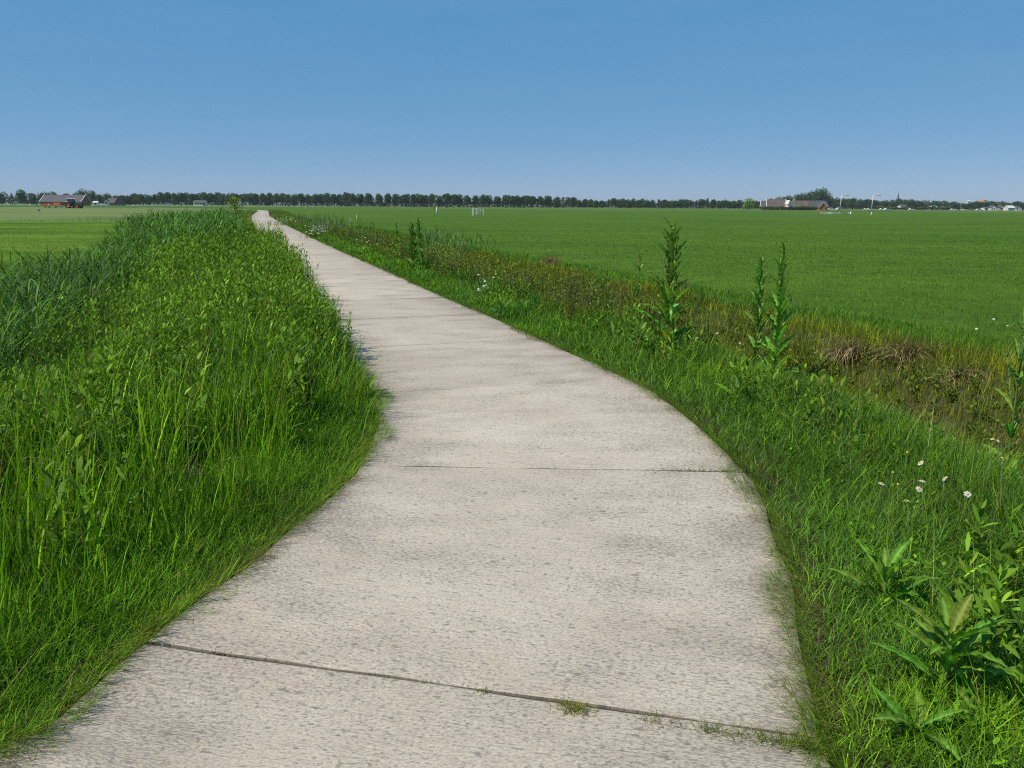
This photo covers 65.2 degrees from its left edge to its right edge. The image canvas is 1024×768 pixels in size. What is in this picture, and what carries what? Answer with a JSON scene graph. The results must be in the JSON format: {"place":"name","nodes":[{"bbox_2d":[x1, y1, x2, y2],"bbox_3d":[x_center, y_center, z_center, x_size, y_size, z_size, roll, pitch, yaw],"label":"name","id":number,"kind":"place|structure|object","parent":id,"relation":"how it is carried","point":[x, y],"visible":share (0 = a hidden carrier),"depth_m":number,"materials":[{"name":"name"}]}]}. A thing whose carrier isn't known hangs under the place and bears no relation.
{"place":"outdoors","nodes":[
{"label":"outdoors","id":0,"kind":"place"},
{"bbox_2d":[0,220,146,282],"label":"field grass","id":1,"kind":"structure","parent":0,"point":[25,227],"depth_m":35.52,"materials":[{"name":"green plant"}]},
{"bbox_2d":[2,209,256,229],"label":"verge grass","id":2,"kind":"structure","parent":0,"point":[248,215],"depth_m":72.12,"materials":[{"name":"green plant"}]},
{"bbox_2d":[0,288,346,679],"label":"tall grass","id":3,"kind":"structure","parent":0,"point":[9,551],"depth_m":4.14,"materials":[{"name":"green plant"}]},
{"bbox_2d":[0,225,401,767],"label":"short grass","id":4,"kind":"structure","parent":0,"point":[332,427],"depth_m":3.46,"materials":[{"name":"green plant"}]},
{"bbox_2d":[267,209,395,246],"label":"verge grass","id":5,"kind":"structure","parent":0,"point":[275,214],"depth_m":62.33,"materials":[{"name":"green plant"}]},
{"bbox_2d":[0,207,829,767],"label":"path","id":6,"kind":"structure","parent":0,"point":[512,517],"depth_m":3.23,"materials":[{"name":"concrete"}]},
{"bbox_2d":[142,471,686,715],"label":"joint soil","id":7,"kind":"structure","parent":6,"relation":"on","point":[400,679],"depth_m":2.65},
{"bbox_2d":[549,693,610,719],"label":"grass tuft","id":8,"kind":"object","parent":7,"relation":"on","point":[573,706],"visible":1,"depth_m":2.56,"materials":[{"name":"green plant"}]},
{"bbox_2d":[635,710,675,727],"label":"grass tuft","id":9,"kind":"object","parent":6,"relation":"on","point":[654,720],"visible":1,"depth_m":2.50,"materials":[{"name":"green plant"}]},
{"bbox_2d":[690,717,743,742],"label":"grass tuft","id":10,"kind":"object","parent":6,"relation":"on","point":[707,730],"visible":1,"depth_m":2.46,"materials":[{"name":"green plant"}]},
{"bbox_2d":[702,719,808,756],"bbox_3d":[0.768,1.059,2.422,0.400,0.066,0.162,3,13,14],"label":"grass tuft","id":11,"kind":"object","parent":6,"relation":"on","point":[758,737],"visible":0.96,"depth_m":2.41,"materials":[{"name":"green plant"}]},
{"bbox_2d":[732,720,862,765],"bbox_3d":[0.846,1.055,2.398,0.374,0.086,0.208,10,16,38],"label":"grass tuft","id":12,"kind":"object","parent":6,"relation":"on","point":[798,740],"visible":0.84,"depth_m":2.39,"materials":[{"name":"green plant"}]},
{"bbox_2d":[0,203,1023,767],"bbox_3d":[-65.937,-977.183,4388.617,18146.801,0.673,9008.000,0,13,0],"label":"ground","id":13,"kind":"structure","parent":0,"point":[500,217],"depth_m":20.30,"materials":[{"name":"green plant"}]},
{"bbox_2d":[0,191,7,204],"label":"tree","id":14,"kind":"object","parent":13,"relation":"on","point":[2,198],"visible":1,"depth_m":623.07,"materials":[{"name":"green plant"}]},
{"bbox_2d":[15,189,27,204],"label":"tree","id":15,"kind":"object","parent":13,"relation":"on","point":[21,197],"visible":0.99,"depth_m":622.89,"materials":[{"name":"green plant"}]},
{"bbox_2d":[27,193,37,203],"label":"tree","id":16,"kind":"object","parent":13,"relation":"on","point":[32,198],"visible":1,"depth_m":622.92,"materials":[{"name":"green plant"}]},
{"bbox_2d":[39,194,91,205],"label":"barn","id":17,"kind":"structure","parent":13,"relation":"on","point":[84,200],"depth_m":504.29,"materials":[{"name":"grey metal"}]},
{"bbox_2d":[64,198,82,207],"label":"tractor","id":18,"kind":"object","parent":13,"relation":"on","point":[70,203],"visible":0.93,"depth_m":239.39,"materials":[{"name":"metal"}]},
{"bbox_2d":[113,196,126,205],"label":"house","id":19,"kind":"structure","parent":13,"relation":"on","point":[119,201],"depth_m":542.41,"materials":[{"name":"white wood"}]},
{"bbox_2d":[0,205,243,382],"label":"reeds","id":20,"kind":"object","parent":13,"relation":"on","point":[165,225],"visible":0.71,"depth_m":11.56,"materials":[{"name":"green plant"}]},
{"bbox_2d":[0,277,282,499],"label":"leafy herbs","id":21,"kind":"object","parent":13,"relation":"on","point":[42,399],"visible":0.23,"depth_m":5.28,"materials":[{"name":"green plant"}]},
{"bbox_2d":[143,194,152,204],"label":"tree","id":22,"kind":"object","parent":13,"relation":"on","point":[148,200],"visible":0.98,"depth_m":611.18,"materials":[{"name":"green plant"}]},
{"bbox_2d":[0,251,298,486],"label":"dry grass","id":23,"kind":"structure","parent":13,"relation":"on","point":[135,377],"depth_m":5.36,"materials":[{"name":"plant"}]},
{"bbox_2d":[156,192,165,205],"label":"tree","id":24,"kind":"object","parent":13,"relation":"on","point":[161,197],"visible":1,"depth_m":615.47,"materials":[{"name":"green plant"}]},
{"bbox_2d":[171,193,179,205],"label":"tree","id":25,"kind":"object","parent":13,"relation":"on","point":[175,199],"visible":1,"depth_m":595.84,"materials":[{"name":"green plant"}]},
{"bbox_2d":[0,216,356,444],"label":"leafy herbs","id":26,"kind":"object","parent":13,"relation":"on","point":[255,254],"visible":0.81,"depth_m":8.11,"materials":[{"name":"green plant"}]},
{"bbox_2d":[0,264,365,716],"bbox_3d":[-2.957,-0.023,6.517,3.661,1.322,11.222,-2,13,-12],"label":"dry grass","id":27,"kind":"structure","parent":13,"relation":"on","point":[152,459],"depth_m":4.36,"materials":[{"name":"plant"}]},
{"bbox_2d":[187,193,196,204],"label":"tree","id":28,"kind":"object","parent":13,"relation":"on","point":[193,197],"visible":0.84,"depth_m":593.67,"materials":[{"name":"green plant"}]},
{"bbox_2d":[0,235,385,453],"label":"tall grass","id":29,"kind":"structure","parent":13,"relation":"on","point":[343,361],"depth_m":6.30,"materials":[{"name":"green plant"}]},
{"bbox_2d":[193,200,207,205],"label":"shed","id":30,"kind":"structure","parent":13,"relation":"on","point":[200,202],"depth_m":583.46,"materials":[{"name":"white paint"}]},
{"bbox_2d":[200,192,209,201],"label":"tree","id":31,"kind":"object","parent":13,"relation":"on","point":[204,196],"visible":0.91,"depth_m":608.78,"materials":[{"name":"green plant"}]},
{"bbox_2d":[128,196,341,206],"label":"hedge","id":32,"kind":"object","parent":13,"relation":"on","point":[135,201],"visible":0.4,"depth_m":623.96,"materials":[{"name":"green plant"}]},
{"bbox_2d":[225,196,245,224],"bbox_3d":[-14.250,-8.652,41.123,1.259,2.016,1.685,0,13,0],"label":"young tree","id":33,"kind":"object","parent":13,"relation":"on","point":[233,199],"visible":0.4,"depth_m":40.99,"materials":[{"name":"green plant"}]},
{"bbox_2d":[244,193,253,202],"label":"tree","id":34,"kind":"object","parent":13,"relation":"on","point":[249,198],"visible":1,"depth_m":602.03,"materials":[{"name":"green plant"}]},
{"bbox_2d":[259,193,267,202],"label":"tree","id":35,"kind":"object","parent":13,"relation":"on","point":[263,198],"visible":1,"depth_m":609.30,"materials":[{"name":"green plant"}]},
{"bbox_2d":[272,193,279,205],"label":"tree","id":36,"kind":"object","parent":13,"relation":"on","point":[275,198],"visible":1,"depth_m":604.21,"materials":[{"name":"green plant"}]},
{"bbox_2d":[264,218,304,226],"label":"daisy clump","id":37,"kind":"object","parent":13,"relation":"on","point":[284,222],"visible":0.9,"depth_m":61.73,"materials":[{"name":"green plant"}]},
{"bbox_2d":[289,193,298,205],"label":"tree","id":38,"kind":"object","parent":13,"relation":"on","point":[293,199],"visible":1,"depth_m":595.01,"materials":[{"name":"green plant"}]},
{"bbox_2d":[297,193,306,205],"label":"tree","id":39,"kind":"object","parent":13,"relation":"on","point":[302,199],"visible":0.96,"depth_m":607.58,"materials":[{"name":"green plant"}]},
{"bbox_2d":[299,225,330,238],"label":"daisy clump","id":40,"kind":"object","parent":13,"relation":"on","point":[320,232],"visible":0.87,"depth_m":38.53,"materials":[{"name":"green plant"}]},
{"bbox_2d":[311,194,318,206],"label":"tree","id":41,"kind":"object","parent":13,"relation":"on","point":[315,198],"visible":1,"depth_m":606.77,"materials":[{"name":"green plant"}]},
{"bbox_2d":[322,192,332,202],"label":"tree","id":42,"kind":"object","parent":13,"relation":"on","point":[326,198],"visible":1,"depth_m":610.73,"materials":[{"name":"green plant"}]},
{"bbox_2d":[341,192,350,202],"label":"tree","id":43,"kind":"object","parent":13,"relation":"on","point":[345,197],"visible":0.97,"depth_m":578.61,"materials":[{"name":"green plant"}]},
{"bbox_2d":[348,193,357,206],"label":"tree","id":44,"kind":"object","parent":13,"relation":"on","point":[353,198],"visible":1,"depth_m":574.19,"materials":[{"name":"green plant"}]},
{"bbox_2d":[354,218,365,252],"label":"teasel plant","id":45,"kind":"object","parent":13,"relation":"on","point":[360,232],"visible":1,"depth_m":25.42,"materials":[{"name":"green plant"}]},
{"bbox_2d":[351,376,386,396],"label":"broadleaf plant","id":46,"kind":"object","parent":13,"relation":"on","point":[372,379],"visible":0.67,"depth_m":6.69,"materials":[{"name":"green plant"}]},
{"bbox_2d":[364,193,374,203],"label":"tree","id":47,"kind":"object","parent":13,"relation":"on","point":[369,197],"visible":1,"depth_m":580.71,"materials":[{"name":"green plant"}]},
{"bbox_2d":[375,193,383,203],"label":"tree","id":48,"kind":"object","parent":13,"relation":"on","point":[379,198],"visible":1,"depth_m":579.23,"materials":[{"name":"green plant"}]},
{"bbox_2d":[383,193,391,206],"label":"tree","id":49,"kind":"object","parent":13,"relation":"on","point":[387,198],"visible":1,"depth_m":574.71,"materials":[{"name":"green plant"}]},
{"bbox_2d":[298,212,497,261],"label":"reeds","id":50,"kind":"object","parent":13,"relation":"on","point":[450,241],"visible":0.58,"depth_m":29.66,"materials":[{"name":"green plant"}]},
{"bbox_2d":[393,222,402,254],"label":"teasel plant","id":51,"kind":"object","parent":13,"relation":"on","point":[397,231],"visible":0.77,"depth_m":23.64,"materials":[{"name":"green plant"}]},
{"bbox_2d":[403,222,421,269],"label":"teasel plant","id":52,"kind":"object","parent":13,"relation":"on","point":[411,246],"visible":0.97,"depth_m":19.24,"materials":[{"name":"green plant"}]},
{"bbox_2d":[415,218,431,264],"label":"teasel plant","id":53,"kind":"object","parent":13,"relation":"on","point":[420,243],"visible":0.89,"depth_m":20.34,"materials":[{"name":"green plant"}]},
{"bbox_2d":[427,193,434,206],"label":"tree","id":54,"kind":"object","parent":13,"relation":"on","point":[431,198],"visible":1,"depth_m":574.84,"materials":[{"name":"green plant"}]},
{"bbox_2d":[441,193,450,206],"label":"tree","id":55,"kind":"object","parent":13,"relation":"on","point":[446,197],"visible":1,"depth_m":577.93,"materials":[{"name":"green plant"}]},
{"bbox_2d":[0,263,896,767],"bbox_3d":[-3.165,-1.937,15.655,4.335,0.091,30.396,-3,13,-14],"label":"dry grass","id":56,"kind":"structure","parent":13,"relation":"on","point":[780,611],"depth_m":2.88,"materials":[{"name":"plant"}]},
{"bbox_2d":[341,200,560,207],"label":"hedge","id":57,"kind":"object","parent":13,"relation":"on","point":[374,204],"visible":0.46,"depth_m":596.68,"materials":[{"name":"green plant"}]},
{"bbox_2d":[449,194,458,203],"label":"tree","id":58,"kind":"object","parent":13,"relation":"on","point":[454,199],"visible":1,"depth_m":578.68,"materials":[{"name":"green plant"}]},
{"bbox_2d":[463,195,471,207],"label":"tree","id":59,"kind":"object","parent":13,"relation":"on","point":[467,200],"visible":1,"depth_m":576.83,"materials":[{"name":"green plant"}]},
{"bbox_2d":[479,194,486,207],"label":"tree","id":60,"kind":"object","parent":13,"relation":"on","point":[482,200],"visible":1,"depth_m":575.04,"materials":[{"name":"green plant"}]},
{"bbox_2d":[470,274,498,296],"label":"daisy clump","id":61,"kind":"object","parent":13,"relation":"on","point":[481,290],"visible":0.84,"depth_m":13.96,"materials":[{"name":"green plant"}]},
{"bbox_2d":[488,294,512,317],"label":"broadleaf plant","id":62,"kind":"object","parent":13,"relation":"on","point":[502,306],"visible":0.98,"depth_m":11.43,"materials":[{"name":"green plant"}]},
{"bbox_2d":[506,195,514,204],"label":"tree","id":63,"kind":"object","parent":13,"relation":"on","point":[510,199],"visible":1,"depth_m":576.60,"materials":[{"name":"green plant"}]},
{"bbox_2d":[0,268,1023,700],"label":"leafy herbs","id":64,"kind":"object","parent":13,"relation":"on","point":[996,582],"visible":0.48,"depth_m":4.49,"materials":[{"name":"green plant"}]},
{"bbox_2d":[0,375,1023,767],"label":"leafy herbs","id":65,"kind":"object","parent":13,"relation":"on","point":[956,707],"visible":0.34,"depth_m":3.75,"materials":[{"name":"green plant"}]},
{"bbox_2d":[527,272,536,291],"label":"dock plant","id":66,"kind":"object","parent":13,"relation":"on","point":[531,279],"visible":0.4,"depth_m":14.62,"materials":[{"name":"green plant"}]},
{"bbox_2d":[544,195,552,207],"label":"tree","id":67,"kind":"object","parent":13,"relation":"on","point":[548,200],"visible":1,"depth_m":582.74,"materials":[{"name":"green plant"}]},
{"bbox_2d":[538,252,571,266],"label":"dead grass tussock","id":68,"kind":"object","parent":13,"relation":"on","point":[549,261],"visible":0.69,"depth_m":21.30,"materials":[{"name":"plant"}]},
{"bbox_2d":[561,269,582,322],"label":"dock plant","id":69,"kind":"object","parent":13,"relation":"on","point":[577,283],"visible":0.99,"depth_m":10.69,"materials":[{"name":"green plant"}]},
{"bbox_2d":[568,197,577,207],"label":"tree","id":70,"kind":"object","parent":13,"relation":"on","point":[573,201],"visible":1,"depth_m":634.69,"materials":[{"name":"green plant"}]},
{"bbox_2d":[602,322,623,340],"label":"broadleaf plant","id":71,"kind":"object","parent":13,"relation":"on","point":[612,329],"visible":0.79,"depth_m":9.45,"materials":[{"name":"green plant"}]},
{"bbox_2d":[626,247,644,321],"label":"teasel plant","id":72,"kind":"object","parent":13,"relation":"on","point":[638,288],"visible":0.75,"depth_m":11.42,"materials":[{"name":"green plant"}]},
{"bbox_2d":[626,322,657,349],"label":"broadleaf plant","id":73,"kind":"object","parent":13,"relation":"on","point":[643,330],"visible":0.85,"depth_m":8.72,"materials":[{"name":"green plant"}]},
{"bbox_2d":[560,200,759,208],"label":"hedge","id":74,"kind":"object","parent":13,"relation":"on","point":[561,206],"visible":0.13,"depth_m":672.96,"materials":[{"name":"green plant"}]},
{"bbox_2d":[636,215,698,346],"bbox_3d":[1.745,-1.084,8.813,0.612,1.561,0.491,-7,14,-28],"label":"teasel plant","id":75,"kind":"object","parent":13,"relation":"on","point":[668,311],"visible":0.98,"depth_m":8.76,"materials":[{"name":"green plant"}]},
{"bbox_2d":[324,224,1023,767],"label":"bank grass","id":76,"kind":"structure","parent":13,"relation":"on","point":[816,324],"depth_m":8.51,"materials":[{"name":"green plant"}]},
{"bbox_2d":[325,223,1023,492],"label":"leafy herbs","id":77,"kind":"object","parent":13,"relation":"on","point":[454,260],"visible":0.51,"depth_m":12.65,"materials":[{"name":"green plant"}]},
{"bbox_2d":[715,362,765,401],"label":"broadleaf plant","id":78,"kind":"object","parent":13,"relation":"on","point":[737,385],"visible":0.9,"depth_m":6.50,"materials":[{"name":"green plant"}]},
{"bbox_2d":[742,198,756,209],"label":"tree","id":79,"kind":"object","parent":13,"relation":"on","point":[749,204],"visible":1,"depth_m":467.30,"materials":[{"name":"green plant"}]},
{"bbox_2d":[740,253,770,364],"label":"teasel plant","id":80,"kind":"object","parent":13,"relation":"on","point":[757,318],"visible":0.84,"depth_m":9.43,"materials":[{"name":"green plant"}]},
{"bbox_2d":[765,198,785,207],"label":"house","id":81,"kind":"structure","parent":13,"relation":"on","point":[770,202],"depth_m":504.22,"materials":[{"name":"white paint"}]},
{"bbox_2d":[754,241,803,377],"bbox_3d":[3.042,-0.758,9.082,0.594,1.763,0.474,8,15,30],"label":"teasel plant","id":82,"kind":"object","parent":13,"relation":"on","point":[777,323],"visible":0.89,"depth_m":9.08,"materials":[{"name":"green plant"}]},
{"bbox_2d":[761,205,817,209],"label":"hedge","id":83,"kind":"object","parent":13,"relation":"on","point":[801,207],"visible":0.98,"depth_m":443.14,"materials":[{"name":"green plant"}]},
{"bbox_2d":[783,201,807,209],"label":"barn","id":84,"kind":"structure","parent":13,"relation":"on","point":[798,203],"depth_m":485.56,"materials":[{"name":"beige"}]},
{"bbox_2d":[795,200,828,209],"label":"barn","id":85,"kind":"structure","parent":13,"relation":"on","point":[812,203],"depth_m":529.06,"materials":[{"name":"white wood"}]},
{"bbox_2d":[804,191,820,200],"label":"tree","id":86,"kind":"object","parent":13,"relation":"on","point":[808,196],"visible":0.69,"depth_m":679.22,"materials":[{"name":"green plant"}]},
{"bbox_2d":[808,188,825,200],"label":"tree","id":87,"kind":"object","parent":13,"relation":"on","point":[817,193],"visible":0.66,"depth_m":677.96,"materials":[{"name":"green plant"}]},
{"bbox_2d":[815,202,826,209],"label":"shed","id":88,"kind":"structure","parent":13,"relation":"on","point":[821,206],"depth_m":465.69,"materials":[{"name":"orange brick"}]},
{"bbox_2d":[818,187,832,202],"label":"tree","id":89,"kind":"object","parent":13,"relation":"on","point":[825,195],"visible":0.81,"depth_m":678.91,"materials":[{"name":"green plant"}]},
{"bbox_2d":[802,329,886,370],"bbox_3d":[3.828,-0.375,9.284,0.961,0.637,0.914,-4,13,-20],"label":"dead grass tussock","id":90,"kind":"object","parent":13,"relation":"on","point":[845,352],"visible":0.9,"depth_m":9.27,"materials":[{"name":"plant"}]},
{"bbox_2d":[847,198,856,208],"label":"tree","id":91,"kind":"object","parent":13,"relation":"on","point":[851,202],"visible":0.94,"depth_m":757.87,"materials":[{"name":"green plant"}]},
{"bbox_2d":[854,199,863,209],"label":"tree","id":92,"kind":"object","parent":13,"relation":"on","point":[859,204],"visible":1,"depth_m":740.27,"materials":[{"name":"green plant"}]},
{"bbox_2d":[867,199,877,208],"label":"tree","id":93,"kind":"object","parent":13,"relation":"on","point":[875,204],"visible":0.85,"depth_m":746.17,"materials":[{"name":"green plant"}]},
{"bbox_2d":[827,536,939,607],"bbox_3d":[1.536,0.789,3.248,0.424,0.322,0.377,-5,14,-23],"label":"broadleaf plant","id":94,"kind":"object","parent":13,"relation":"on","point":[886,565],"visible":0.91,"depth_m":3.28,"materials":[{"name":"green plant"}]},
{"bbox_2d":[861,334,946,372],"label":"dead grass tussock","id":95,"kind":"object","parent":13,"relation":"on","point":[904,348],"visible":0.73,"depth_m":8.86,"materials":[{"name":"plant"}]},
{"bbox_2d":[894,206,950,209],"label":"hedge","id":96,"kind":"object","parent":13,"relation":"on","point":[924,208],"visible":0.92,"depth_m":682.20,"materials":[{"name":"green plant"}]},
{"bbox_2d":[870,684,978,761],"bbox_3d":[1.242,1.027,2.454,0.297,0.156,0.318,10,16,38],"label":"broadleaf plant","id":97,"kind":"object","parent":13,"relation":"on","point":[898,716],"visible":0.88,"depth_m":2.44,"materials":[{"name":"green plant"}]},
{"bbox_2d":[870,593,1015,720],"bbox_3d":[1.427,0.866,2.636,0.431,0.405,0.459,-9,15,-35],"label":"broadleaf plant","id":98,"kind":"object","parent":13,"relation":"on","point":[952,635],"visible":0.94,"depth_m":2.64,"materials":[{"name":"green plant"}]},
{"bbox_2d":[945,201,958,208],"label":"tree","id":99,"kind":"object","parent":13,"relation":"on","point":[953,205],"visible":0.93,"depth_m":747.61,"materials":[{"name":"green plant"}]},
{"bbox_2d":[920,355,1007,387],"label":"dead grass tussock","id":100,"kind":"object","parent":13,"relation":"on","point":[966,372],"visible":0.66,"depth_m":7.99,"materials":[{"name":"plant"}]},
{"bbox_2d":[979,309,1023,477],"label":"teasel plant","id":101,"kind":"object","parent":13,"relation":"on","point":[1011,428],"visible":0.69,"depth_m":5.59,"materials":[{"name":"green plant"}]},
{"bbox_2d":[0,0,1023,207],"label":"sky","id":102,"kind":"structure","parent":0,"point":[599,100],"materials":[{"name":"blue"}]},
{"bbox_2d":[275,217,1023,767],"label":"short grass","id":103,"kind":"structure","parent":0,"point":[599,341],"depth_m":3.98,"materials":[{"name":"green plant"}]},
{"bbox_2d":[323,217,1023,351],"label":"field grass","id":104,"kind":"structure","parent":0,"point":[905,297],"depth_m":23.83,"materials":[{"name":"green plant"}]},
{"bbox_2d":[383,238,1023,471],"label":"dry grass","id":105,"kind":"structure","parent":0,"point":[829,373],"depth_m":8.75,"materials":[{"name":"plant"}]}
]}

